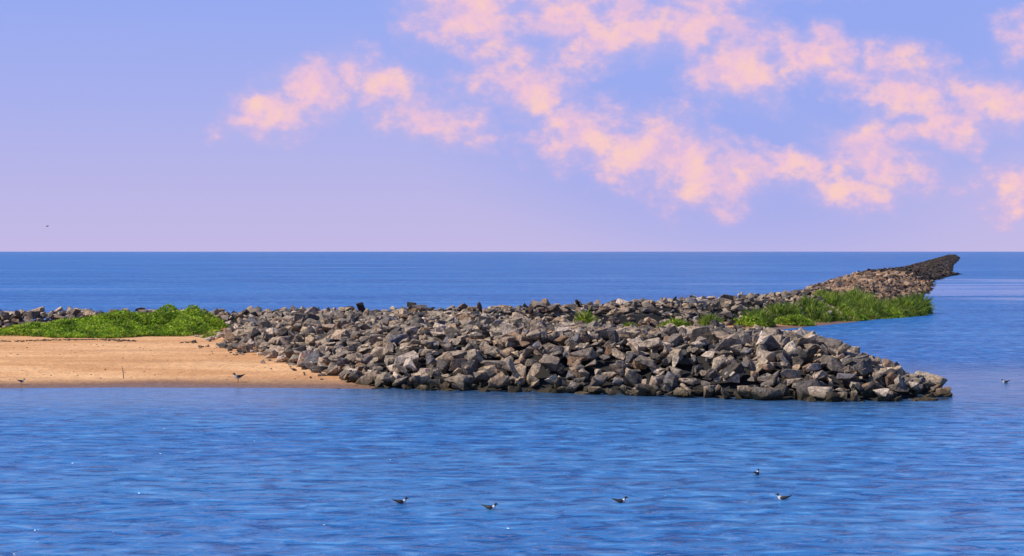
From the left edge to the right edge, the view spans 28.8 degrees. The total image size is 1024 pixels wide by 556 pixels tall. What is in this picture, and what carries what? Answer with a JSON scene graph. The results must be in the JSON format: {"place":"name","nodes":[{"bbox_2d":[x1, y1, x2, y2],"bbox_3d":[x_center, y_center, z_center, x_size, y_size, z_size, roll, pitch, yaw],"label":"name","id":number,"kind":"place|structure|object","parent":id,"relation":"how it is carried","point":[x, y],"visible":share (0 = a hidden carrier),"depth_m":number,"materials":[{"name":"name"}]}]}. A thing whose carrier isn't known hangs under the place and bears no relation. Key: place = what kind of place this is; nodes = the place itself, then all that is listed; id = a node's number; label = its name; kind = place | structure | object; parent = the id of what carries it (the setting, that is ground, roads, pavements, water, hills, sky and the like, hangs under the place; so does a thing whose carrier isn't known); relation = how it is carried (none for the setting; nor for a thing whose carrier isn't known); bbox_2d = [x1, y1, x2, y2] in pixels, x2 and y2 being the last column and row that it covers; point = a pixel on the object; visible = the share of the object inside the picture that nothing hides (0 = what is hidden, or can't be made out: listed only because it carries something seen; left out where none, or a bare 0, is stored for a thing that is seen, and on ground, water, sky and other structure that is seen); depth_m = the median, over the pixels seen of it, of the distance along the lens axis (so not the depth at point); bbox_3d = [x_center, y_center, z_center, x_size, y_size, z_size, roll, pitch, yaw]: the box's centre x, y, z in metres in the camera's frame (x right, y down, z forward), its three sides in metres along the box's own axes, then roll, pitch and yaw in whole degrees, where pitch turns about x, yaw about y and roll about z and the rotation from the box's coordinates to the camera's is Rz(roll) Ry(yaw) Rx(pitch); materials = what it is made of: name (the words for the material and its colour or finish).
{"place":"outdoors","nodes":[
{"label":"outdoors","id":0,"kind":"place"},
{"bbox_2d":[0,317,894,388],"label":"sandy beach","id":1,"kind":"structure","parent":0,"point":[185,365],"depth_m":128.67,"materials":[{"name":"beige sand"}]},
{"bbox_2d":[0,303,230,337],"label":"beach shrubs","id":2,"kind":"object","parent":1,"relation":"on","point":[195,319],"visible":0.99,"depth_m":163.21,"materials":[{"name":"green plant"}]},
{"bbox_2d":[0,338,295,381],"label":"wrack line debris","id":3,"kind":"object","parent":1,"relation":"on","point":[119,340],"visible":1,"depth_m":152.84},
{"bbox_2d":[233,373,244,381],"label":"gull","id":4,"kind":"object","parent":1,"relation":"on","point":[237,376],"visible":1,"depth_m":119.19,"materials":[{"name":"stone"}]},
{"bbox_2d":[190,307,952,401],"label":"rock spit","id":5,"kind":"structure","parent":1,"relation":"on","point":[445,350],"depth_m":115.97,"materials":[{"name":"stone"}]},
{"bbox_2d":[574,296,926,326],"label":"marsh shrubs","id":6,"kind":"object","parent":1,"relation":"on","point":[744,317],"visible":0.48,"depth_m":211.74,"materials":[{"name":"green plant"}]},
{"bbox_2d":[572,286,938,327],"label":"marsh grass","id":7,"kind":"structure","parent":1,"relation":"on","point":[870,306],"depth_m":228.49,"materials":[{"name":"green plant"}]},
{"bbox_2d":[0,252,1023,555],"bbox_3d":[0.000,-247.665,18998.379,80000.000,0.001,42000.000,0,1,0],"label":"sea water","id":8,"kind":"structure","parent":0,"point":[206,472],"depth_m":82.42,"materials":[{"name":"blue liquid"}]},
{"bbox_2d":[392,497,408,503],"bbox_3d":[-3.541,7.064,63.097,0.570,0.247,0.192,0,1,-10],"label":"gull","id":9,"kind":"object","parent":8,"relation":"on","point":[401,501],"visible":1,"depth_m":63.04,"materials":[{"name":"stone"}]},
{"bbox_2d":[481,503,498,509],"bbox_3d":[-0.690,7.082,61.705,0.570,0.247,0.192,0,1,12],"label":"gull","id":10,"kind":"object","parent":8,"relation":"on","point":[490,507],"visible":1,"depth_m":61.64,"materials":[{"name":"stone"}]},
{"bbox_2d":[611,496,627,502],"bbox_3d":[3.429,7.061,63.299,0.570,0.247,0.192,0,1,-5],"label":"gull","id":11,"kind":"object","parent":8,"relation":"on","point":[620,500],"visible":1,"depth_m":63.24,"materials":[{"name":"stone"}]},
{"bbox_2d":[775,493,791,499],"bbox_3d":[8.740,7.050,64.095,0.570,0.247,0.192,0,1,15],"label":"gull","id":12,"kind":"object","parent":8,"relation":"on","point":[782,497],"visible":1,"depth_m":64.02,"materials":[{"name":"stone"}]},
{"bbox_2d":[0,0,1023,251],"label":"sky","id":13,"kind":"structure","parent":0,"point":[126,125],"materials":[{"name":"blue"}]},
{"label":"seabed","id":14,"kind":"structure","parent":0,"visible":0},
{"bbox_2d":[0,254,959,327],"bbox_3d":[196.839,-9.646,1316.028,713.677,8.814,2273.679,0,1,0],"label":"rock jetty","id":15,"kind":"object","parent":14,"relation":"on","point":[891,282],"visible":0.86,"depth_m":204.51,"materials":[{"name":"stone"}]}
]}

